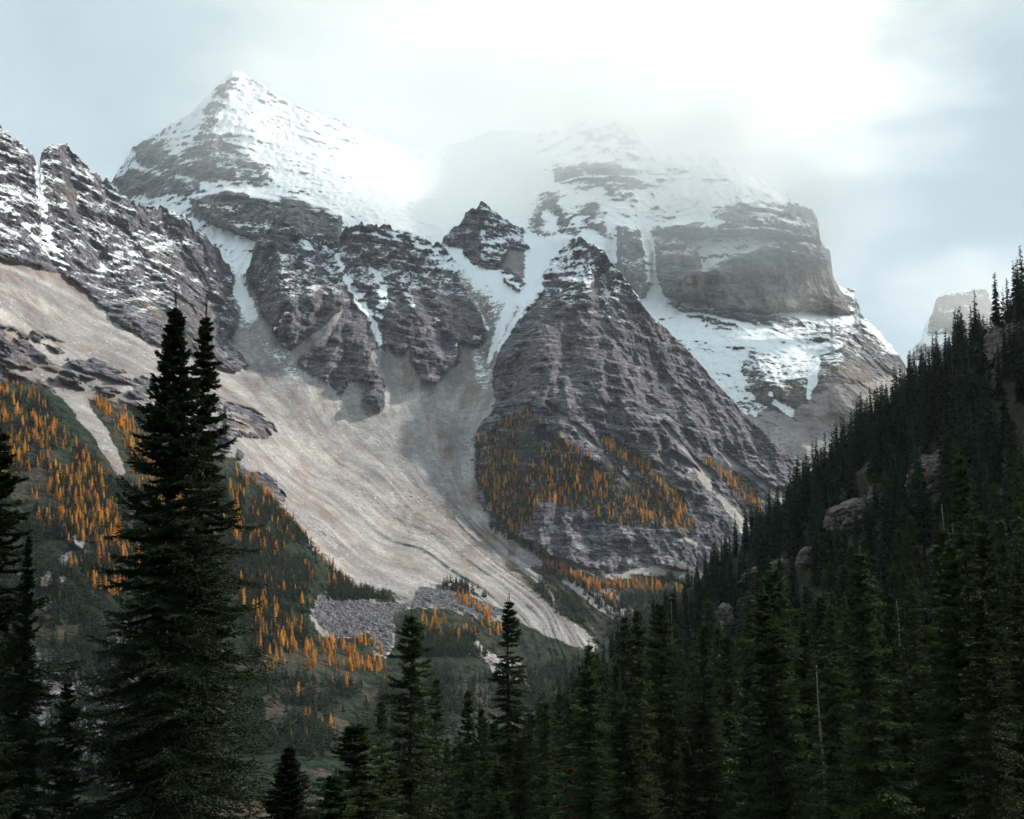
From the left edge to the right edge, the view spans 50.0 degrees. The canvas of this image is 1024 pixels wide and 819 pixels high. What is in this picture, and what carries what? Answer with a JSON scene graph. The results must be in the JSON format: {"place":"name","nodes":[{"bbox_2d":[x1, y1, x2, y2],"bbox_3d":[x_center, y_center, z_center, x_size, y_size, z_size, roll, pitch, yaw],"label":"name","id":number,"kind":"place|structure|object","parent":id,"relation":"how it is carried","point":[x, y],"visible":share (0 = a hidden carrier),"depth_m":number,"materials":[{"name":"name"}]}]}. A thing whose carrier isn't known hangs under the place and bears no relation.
{"place":"outdoors","nodes":[
{"label":"outdoors","id":0,"kind":"place"},
{"bbox_2d":[0,125,811,818],"bbox_3d":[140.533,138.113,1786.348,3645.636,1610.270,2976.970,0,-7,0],"label":"mountain ridge","id":1,"kind":"structure","parent":0,"point":[372,379],"depth_m":1834.54,"materials":[{"name":"stone"}]},
{"bbox_2d":[0,381,686,788],"bbox_3d":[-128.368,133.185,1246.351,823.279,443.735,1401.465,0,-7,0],"label":"distant forest","id":2,"kind":"object","parent":1,"relation":"on","point":[272,561],"visible":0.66,"depth_m":1051.87,"materials":[{"name":"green plant"}]},
{"bbox_2d":[0,379,760,734],"bbox_3d":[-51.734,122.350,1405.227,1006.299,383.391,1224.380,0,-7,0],"label":"larch forest","id":3,"kind":"object","parent":1,"relation":"on","point":[106,405],"visible":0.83,"depth_m":1307.09,"materials":[{"name":"orange plant"}]},
{"bbox_2d":[110,70,906,469],"bbox_3d":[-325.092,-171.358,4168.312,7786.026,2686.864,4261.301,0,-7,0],"label":"snow mountain","id":4,"kind":"structure","parent":0,"point":[748,302],"depth_m":3981.42,"materials":[{"name":"snow"}]},
{"bbox_2d":[0,0,1023,367],"label":"sky","id":5,"kind":"structure","parent":0,"point":[899,124],"materials":[{"name":"white"}]},
{"bbox_2d":[433,319,1023,816],"bbox_3d":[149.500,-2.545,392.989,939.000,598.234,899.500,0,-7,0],"label":"hillside","id":6,"kind":"structure","parent":0,"point":[867,487],"depth_m":324.33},
{"bbox_2d":[0,631,31,818],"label":"spruce tree","id":7,"kind":"object","parent":6,"relation":"on","point":[4,797],"visible":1,"depth_m":29.55,"materials":[{"name":"green plant"}]},
{"bbox_2d":[0,520,61,818],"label":"spruce tree","id":8,"kind":"object","parent":6,"relation":"on","point":[18,731],"visible":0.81,"depth_m":37.00,"materials":[{"name":"green plant"}]},
{"bbox_2d":[0,415,86,818],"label":"spruce tree","id":9,"kind":"object","parent":6,"relation":"on","point":[7,488],"visible":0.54,"depth_m":39.56,"materials":[{"name":"green plant"}]},
{"bbox_2d":[21,673,105,818],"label":"spruce tree","id":10,"kind":"object","parent":6,"relation":"on","point":[60,799],"visible":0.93,"depth_m":34.77,"materials":[{"name":"green plant"}]},
{"bbox_2d":[38,285,290,818],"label":"spruce tree","id":11,"kind":"object","parent":6,"relation":"on","point":[170,761],"visible":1,"depth_m":36.88,"materials":[{"name":"green plant"}]},
{"bbox_2d":[72,295,315,818],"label":"spruce tree","id":12,"kind":"object","parent":6,"relation":"on","point":[208,372],"visible":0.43,"depth_m":40.95,"materials":[{"name":"green plant"}]},
{"bbox_2d":[255,737,325,818],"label":"spruce tree","id":13,"kind":"object","parent":6,"relation":"on","point":[284,794],"visible":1,"depth_m":35.57,"materials":[{"name":"green plant"}]},
{"bbox_2d":[310,767,376,818],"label":"spruce tree","id":14,"kind":"object","parent":6,"relation":"on","point":[335,795],"visible":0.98,"depth_m":42.38,"materials":[{"name":"green plant"}]},
{"bbox_2d":[307,713,400,818],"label":"spruce tree","id":15,"kind":"object","parent":6,"relation":"on","point":[358,776],"visible":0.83,"depth_m":48.16,"materials":[{"name":"green plant"}]},
{"bbox_2d":[364,690,396,815],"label":"spruce tree","id":16,"kind":"object","parent":6,"relation":"on","point":[380,714],"visible":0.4,"depth_m":81.60,"materials":[{"name":"green plant"}]},
{"bbox_2d":[373,757,407,818],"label":"spruce tree","id":17,"kind":"object","parent":6,"relation":"on","point":[385,774],"visible":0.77,"depth_m":50.20,"materials":[{"name":"green plant"}]},
{"bbox_2d":[360,605,468,818],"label":"spruce tree","id":18,"kind":"object","parent":6,"relation":"on","point":[409,777],"visible":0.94,"depth_m":69.78,"materials":[{"name":"green plant"}]},
{"bbox_2d":[414,674,455,818],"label":"spruce tree","id":19,"kind":"object","parent":6,"relation":"on","point":[435,716],"visible":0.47,"depth_m":93.08,"materials":[{"name":"green plant"}]},
{"bbox_2d":[432,737,457,818],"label":"spruce tree","id":20,"kind":"object","parent":6,"relation":"on","point":[445,815],"visible":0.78,"depth_m":81.12,"materials":[{"name":"green plant"}]},
{"bbox_2d":[450,685,478,818],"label":"spruce tree","id":21,"kind":"object","parent":6,"relation":"on","point":[467,710],"visible":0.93,"depth_m":96.77,"materials":[{"name":"green plant"}]},
{"bbox_2d":[458,704,493,813],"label":"spruce tree","id":22,"kind":"object","parent":6,"relation":"on","point":[481,712],"visible":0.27,"depth_m":100.89,"materials":[{"name":"green plant"}]},
{"bbox_2d":[464,714,498,818],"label":"spruce tree","id":23,"kind":"object","parent":6,"relation":"on","point":[487,767],"visible":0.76,"depth_m":81.98,"materials":[{"name":"green plant"}]},
{"bbox_2d":[473,757,517,818],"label":"spruce tree","id":24,"kind":"object","parent":6,"relation":"on","point":[497,772],"visible":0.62,"depth_m":63.65,"materials":[{"name":"green plant"}]},
{"bbox_2d":[487,786,514,818],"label":"spruce tree","id":25,"kind":"object","parent":6,"relation":"on","point":[499,806],"visible":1,"depth_m":60.95,"materials":[{"name":"green plant"}]},
{"bbox_2d":[478,593,541,818],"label":"spruce tree","id":26,"kind":"object","parent":6,"relation":"on","point":[510,732],"visible":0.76,"depth_m":89.41,"materials":[{"name":"green plant"}]},
{"bbox_2d":[502,733,538,818],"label":"spruce tree","id":27,"kind":"object","parent":6,"relation":"on","point":[518,756],"visible":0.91,"depth_m":77.24,"materials":[{"name":"green plant"}]},
{"bbox_2d":[513,713,544,818],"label":"spruce tree","id":28,"kind":"object","parent":6,"relation":"on","point":[532,725],"visible":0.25,"depth_m":131.51,"materials":[{"name":"green plant"}]},
{"bbox_2d":[524,697,551,817],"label":"spruce tree","id":29,"kind":"object","parent":6,"relation":"on","point":[533,768],"visible":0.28,"depth_m":122.56,"materials":[{"name":"green plant"}]},
{"bbox_2d":[526,697,562,818],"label":"spruce tree","id":30,"kind":"object","parent":6,"relation":"on","point":[545,720],"visible":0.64,"depth_m":96.96,"materials":[{"name":"green plant"}]},
{"bbox_2d":[533,756,556,818],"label":"spruce tree","id":31,"kind":"object","parent":6,"relation":"on","point":[544,801],"visible":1,"depth_m":58.91,"materials":[{"name":"green plant"}]},
{"bbox_2d":[550,689,565,771],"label":"spruce tree","id":32,"kind":"object","parent":6,"relation":"on","point":[559,698],"visible":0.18,"depth_m":177.26,"materials":[{"name":"green plant"}]},
{"bbox_2d":[555,693,579,817],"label":"spruce tree","id":33,"kind":"object","parent":6,"relation":"on","point":[565,754],"visible":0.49,"depth_m":103.53,"materials":[{"name":"green plant"}]},
{"bbox_2d":[537,663,621,818],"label":"spruce tree","id":34,"kind":"object","parent":6,"relation":"on","point":[583,800],"visible":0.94,"depth_m":65.72,"materials":[{"name":"green plant"}]},
{"bbox_2d":[567,637,612,816],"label":"spruce tree","id":35,"kind":"object","parent":6,"relation":"on","point":[588,654],"visible":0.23,"depth_m":75.75,"materials":[{"name":"green plant"}]},
{"bbox_2d":[585,724,617,817],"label":"spruce tree","id":36,"kind":"object","parent":6,"relation":"on","point":[601,736],"visible":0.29,"depth_m":71.68,"materials":[{"name":"green plant"}]},
{"bbox_2d":[604,658,628,798],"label":"spruce tree","id":37,"kind":"object","parent":6,"relation":"on","point":[616,676],"visible":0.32,"depth_m":116.76,"materials":[{"name":"green plant"}]},
{"bbox_2d":[606,612,635,742],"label":"spruce tree","id":38,"kind":"object","parent":6,"relation":"on","point":[625,666],"visible":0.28,"depth_m":185.96,"materials":[{"name":"green plant"}]},
{"bbox_2d":[591,702,665,818],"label":"spruce tree","id":39,"kind":"object","parent":6,"relation":"on","point":[626,791],"visible":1,"depth_m":59.80,"materials":[{"name":"green plant"}]},
{"bbox_2d":[608,600,663,818],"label":"spruce tree","id":40,"kind":"object","parent":6,"relation":"on","point":[641,669],"visible":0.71,"depth_m":61.70,"materials":[{"name":"green plant"}]},
{"bbox_2d":[616,667,662,816],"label":"spruce tree","id":41,"kind":"object","parent":6,"relation":"on","point":[651,775],"visible":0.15,"depth_m":73.47,"materials":[{"name":"green plant"}]},
{"bbox_2d":[620,597,698,818],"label":"spruce tree","id":42,"kind":"object","parent":6,"relation":"on","point":[660,629],"visible":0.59,"depth_m":85.25,"materials":[{"name":"green plant"}]},
{"bbox_2d":[648,713,686,818],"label":"spruce tree","id":43,"kind":"object","parent":6,"relation":"on","point":[673,775],"visible":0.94,"depth_m":63.17,"materials":[{"name":"green plant"}]},
{"bbox_2d":[662,589,688,689],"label":"spruce tree","id":44,"kind":"object","parent":6,"relation":"on","point":[673,601],"visible":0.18,"depth_m":172.01,"materials":[{"name":"green plant"}]},
{"bbox_2d":[665,642,687,805],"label":"spruce tree","id":45,"kind":"object","parent":6,"relation":"on","point":[675,662],"visible":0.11,"depth_m":111.13,"materials":[{"name":"green plant"}]},
{"bbox_2d":[675,618,736,818],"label":"spruce tree","id":46,"kind":"object","parent":6,"relation":"on","point":[704,665],"visible":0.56,"depth_m":86.14,"materials":[{"name":"green plant"}]},
{"bbox_2d":[696,599,716,676],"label":"spruce tree","id":47,"kind":"object","parent":6,"relation":"on","point":[707,617],"visible":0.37,"depth_m":205.94,"materials":[{"name":"green plant"}]},
{"bbox_2d":[684,694,731,818],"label":"spruce tree","id":48,"kind":"object","parent":6,"relation":"on","point":[700,744],"visible":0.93,"depth_m":57.85,"materials":[{"name":"green plant"}]},
{"bbox_2d":[394,246,1023,818],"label":"forest","id":49,"kind":"object","parent":6,"relation":"on","point":[900,414],"visible":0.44,"depth_m":331.93,"materials":[{"name":"green plant"}]},
{"bbox_2d":[698,658,729,775],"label":"spruce tree","id":50,"kind":"object","parent":6,"relation":"on","point":[718,674],"visible":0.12,"depth_m":106.56,"materials":[{"name":"green plant"}]},
{"bbox_2d":[696,674,741,818],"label":"spruce tree","id":51,"kind":"object","parent":6,"relation":"on","point":[719,724],"visible":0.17,"depth_m":92.03,"materials":[{"name":"green plant"}]},
{"bbox_2d":[706,621,731,730],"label":"spruce tree","id":52,"kind":"object","parent":6,"relation":"on","point":[716,641],"visible":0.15,"depth_m":119.63,"materials":[{"name":"green plant"}]},
{"bbox_2d":[715,602,733,635],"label":"rock outcrop","id":53,"kind":"object","parent":6,"relation":"on","point":[728,612],"visible":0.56,"depth_m":296.01,"materials":[{"name":"stone"}]},
{"bbox_2d":[718,631,743,763],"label":"spruce tree","id":54,"kind":"object","parent":6,"relation":"on","point":[731,671],"visible":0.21,"depth_m":110.55,"materials":[{"name":"green plant"}]},
{"bbox_2d":[717,679,746,814],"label":"spruce tree","id":55,"kind":"object","parent":6,"relation":"on","point":[728,696],"visible":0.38,"depth_m":96.87,"materials":[{"name":"green plant"}]},
{"bbox_2d":[725,612,760,814],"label":"spruce tree","id":56,"kind":"object","parent":6,"relation":"on","point":[747,626],"visible":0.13,"depth_m":92.53,"materials":[{"name":"green plant"}]},
{"bbox_2d":[728,647,768,818],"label":"spruce tree","id":57,"kind":"object","parent":6,"relation":"on","point":[748,703],"visible":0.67,"depth_m":52.58,"materials":[{"name":"green plant"}]},
{"bbox_2d":[737,558,789,582],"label":"rock outcrop","id":58,"kind":"object","parent":6,"relation":"on","point":[754,570],"visible":0.34,"depth_m":344.28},
{"bbox_2d":[735,584,818,818],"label":"spruce tree","id":59,"kind":"object","parent":6,"relation":"on","point":[774,806],"visible":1,"depth_m":46.52,"materials":[{"name":"green plant"}]},
{"bbox_2d":[721,560,840,818],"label":"spruce tree","id":60,"kind":"object","parent":6,"relation":"on","point":[773,578],"visible":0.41,"depth_m":58.38,"materials":[{"name":"green plant"}]},
{"bbox_2d":[783,711,822,818],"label":"spruce tree","id":61,"kind":"object","parent":6,"relation":"on","point":[796,716],"visible":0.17,"depth_m":65.65,"materials":[{"name":"green plant"}]},
{"bbox_2d":[795,546,811,568],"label":"rock outcrop","id":62,"kind":"object","parent":6,"relation":"on","point":[803,556],"visible":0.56,"depth_m":323.33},
{"bbox_2d":[798,583,813,667],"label":"spruce tree","id":63,"kind":"object","parent":6,"relation":"on","point":[804,601],"visible":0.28,"depth_m":183.96,"materials":[{"name":"green plant"}]},
{"bbox_2d":[790,616,825,815],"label":"spruce tree","id":64,"kind":"object","parent":6,"relation":"on","point":[804,642],"visible":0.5,"depth_m":95.38,"materials":[{"name":"green plant"}]},
{"bbox_2d":[796,590,846,770],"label":"spruce tree","id":65,"kind":"object","parent":6,"relation":"on","point":[819,601],"visible":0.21,"depth_m":115.10,"materials":[{"name":"green plant"}]},
{"bbox_2d":[812,525,849,623],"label":"spruce tree","id":66,"kind":"object","parent":6,"relation":"on","point":[831,544],"visible":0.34,"depth_m":197.94,"materials":[{"name":"green plant"}]},
{"bbox_2d":[804,624,858,817],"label":"spruce tree","id":67,"kind":"object","parent":6,"relation":"on","point":[824,712],"visible":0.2,"depth_m":85.08,"materials":[{"name":"green plant"}]},
{"bbox_2d":[809,597,857,818],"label":"spruce tree","id":68,"kind":"object","parent":6,"relation":"on","point":[833,729],"visible":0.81,"depth_m":78.81,"materials":[{"name":"green plant"}]},
{"bbox_2d":[829,606,859,809],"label":"spruce tree","id":69,"kind":"object","parent":6,"relation":"on","point":[848,658],"visible":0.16,"depth_m":91.37,"materials":[{"name":"green plant"}]},
{"bbox_2d":[834,562,859,682],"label":"spruce tree","id":70,"kind":"object","parent":6,"relation":"on","point":[844,576],"visible":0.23,"depth_m":177.45,"materials":[{"name":"green plant"}]},
{"bbox_2d":[822,498,872,536],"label":"rock outcrop","id":71,"kind":"object","parent":6,"relation":"on","point":[846,509],"visible":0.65,"depth_m":305.54,"materials":[{"name":"stone"}]},
{"bbox_2d":[840,614,907,818],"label":"spruce tree","id":72,"kind":"object","parent":6,"relation":"on","point":[889,771],"visible":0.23,"depth_m":56.80,"materials":[{"name":"green plant"}]},
{"bbox_2d":[827,543,924,818],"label":"spruce tree","id":73,"kind":"object","parent":6,"relation":"on","point":[868,768],"visible":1,"depth_m":49.07,"materials":[{"name":"green plant"}]},
{"bbox_2d":[869,575,886,659],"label":"spruce tree","id":74,"kind":"object","parent":6,"relation":"on","point":[877,592],"visible":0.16,"depth_m":133.55,"materials":[{"name":"green plant"}]},
{"bbox_2d":[840,592,917,818],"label":"spruce tree","id":75,"kind":"object","parent":6,"relation":"on","point":[875,641],"visible":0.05,"depth_m":70.48,"materials":[{"name":"green plant"}]},
{"bbox_2d":[850,630,915,818],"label":"spruce tree","id":76,"kind":"object","parent":6,"relation":"on","point":[885,665],"visible":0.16,"depth_m":63.88,"materials":[{"name":"green plant"}]},
{"bbox_2d":[884,567,902,657],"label":"spruce tree","id":77,"kind":"object","parent":6,"relation":"on","point":[893,575],"visible":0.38,"depth_m":163.41,"materials":[{"name":"green plant"}]},
{"bbox_2d":[880,590,917,817],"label":"spruce tree","id":78,"kind":"object","parent":6,"relation":"on","point":[892,632],"visible":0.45,"depth_m":88.50,"materials":[{"name":"green plant"}]},
{"bbox_2d":[884,526,915,615],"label":"spruce tree","id":79,"kind":"object","parent":6,"relation":"on","point":[900,564],"visible":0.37,"depth_m":186.55,"materials":[{"name":"green plant"}]},
{"bbox_2d":[891,668,921,804],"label":"spruce tree","id":80,"kind":"object","parent":6,"relation":"on","point":[903,738],"visible":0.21,"depth_m":95.62,"materials":[{"name":"green plant"}]},
{"bbox_2d":[893,510,922,590],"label":"spruce tree","id":81,"kind":"object","parent":6,"relation":"on","point":[903,518],"visible":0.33,"depth_m":204.65,"materials":[{"name":"green plant"}]},
{"bbox_2d":[891,569,927,736],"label":"spruce tree","id":82,"kind":"object","parent":6,"relation":"on","point":[903,585],"visible":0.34,"depth_m":115.96,"materials":[{"name":"green plant"}]},
{"bbox_2d":[901,513,925,590],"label":"spruce tree","id":83,"kind":"object","parent":6,"relation":"on","point":[910,557],"visible":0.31,"depth_m":184.40,"materials":[{"name":"green plant"}]},
{"bbox_2d":[901,580,934,756],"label":"spruce tree","id":84,"kind":"object","parent":6,"relation":"on","point":[911,601],"visible":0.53,"depth_m":113.41,"materials":[{"name":"green plant"}]},
{"bbox_2d":[905,657,934,816],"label":"spruce tree","id":85,"kind":"object","parent":6,"relation":"on","point":[921,680],"visible":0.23,"depth_m":86.64,"materials":[{"name":"green plant"}]},
{"bbox_2d":[910,544,929,642],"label":"spruce tree","id":86,"kind":"object","parent":6,"relation":"on","point":[920,564],"visible":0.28,"depth_m":165.59,"materials":[{"name":"green plant"}]},
{"bbox_2d":[905,450,951,497],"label":"rock outcrop","id":87,"kind":"object","parent":6,"relation":"on","point":[930,465],"visible":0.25,"depth_m":289.12,"materials":[{"name":"stone"}]},
{"bbox_2d":[913,620,946,818],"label":"spruce tree","id":88,"kind":"object","parent":6,"relation":"on","point":[928,675],"visible":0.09,"depth_m":69.83,"materials":[{"name":"green plant"}]},
{"bbox_2d":[902,520,964,818],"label":"spruce tree","id":89,"kind":"object","parent":6,"relation":"on","point":[942,537],"visible":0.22,"depth_m":65.63,"materials":[{"name":"green plant"}]},
{"bbox_2d":[926,503,945,606],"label":"spruce tree","id":90,"kind":"object","parent":6,"relation":"on","point":[937,511],"visible":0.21,"depth_m":185.73,"materials":[{"name":"green plant"}]},
{"bbox_2d":[905,523,977,818],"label":"spruce tree","id":91,"kind":"object","parent":6,"relation":"on","point":[936,701],"visible":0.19,"depth_m":62.26,"materials":[{"name":"green plant"}]},
{"bbox_2d":[914,538,980,818],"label":"spruce tree","id":92,"kind":"object","parent":6,"relation":"on","point":[941,731],"visible":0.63,"depth_m":54.75,"materials":[{"name":"green plant"}]},
{"bbox_2d":[932,431,968,572],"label":"spruce tree","id":93,"kind":"object","parent":6,"relation":"on","point":[947,460],"visible":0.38,"depth_m":205.00,"materials":[{"name":"green plant"}]},
{"bbox_2d":[930,443,1022,818],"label":"spruce tree","id":94,"kind":"object","parent":6,"relation":"on","point":[961,472],"visible":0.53,"depth_m":54.56,"materials":[{"name":"green plant"}]},
{"bbox_2d":[948,588,1023,818],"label":"spruce tree","id":95,"kind":"object","parent":6,"relation":"on","point":[988,756],"visible":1,"depth_m":42.89,"materials":[{"name":"green plant"}]},
{"bbox_2d":[956,510,1023,818],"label":"spruce tree","id":96,"kind":"object","parent":6,"relation":"on","point":[986,577],"visible":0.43,"depth_m":49.01,"materials":[{"name":"green plant"}]},
{"bbox_2d":[985,483,1010,569],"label":"spruce tree","id":97,"kind":"object","parent":6,"relation":"on","point":[995,513],"visible":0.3,"depth_m":167.32,"materials":[{"name":"green plant"}]},
{"bbox_2d":[974,321,1023,377],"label":"rock outcrop","id":98,"kind":"object","parent":6,"relation":"on","point":[993,335],"visible":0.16,"depth_m":353.17,"materials":[{"name":"stone"}]},
{"bbox_2d":[991,517,1014,664],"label":"spruce tree","id":99,"kind":"object","parent":6,"relation":"on","point":[1003,548],"visible":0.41,"depth_m":119.56,"materials":[{"name":"green plant"}]},
{"bbox_2d":[986,579,1023,803],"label":"spruce tree","id":100,"kind":"object","parent":6,"relation":"on","point":[1000,611],"visible":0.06,"depth_m":59.75,"materials":[{"name":"green plant"}]},
{"bbox_2d":[993,575,1023,818],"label":"spruce tree","id":101,"kind":"object","parent":6,"relation":"on","point":[1017,629],"visible":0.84,"depth_m":47.54,"materials":[{"name":"green plant"}]},
{"bbox_2d":[1001,416,1021,502],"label":"spruce tree","id":102,"kind":"object","parent":6,"relation":"on","point":[1014,434],"visible":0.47,"depth_m":200.75,"materials":[{"name":"green plant"}]},
{"bbox_2d":[1005,451,1023,565],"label":"spruce tree","id":103,"kind":"object","parent":6,"relation":"on","point":[1013,459],"visible":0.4,"depth_m":177.79,"materials":[{"name":"green plant"}]},
{"bbox_2d":[912,288,1004,373],"bbox_3d":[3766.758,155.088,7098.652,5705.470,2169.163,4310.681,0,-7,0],"label":"butte","id":104,"kind":"object","parent":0,"point":[941,319],"visible":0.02,"depth_m":7431.33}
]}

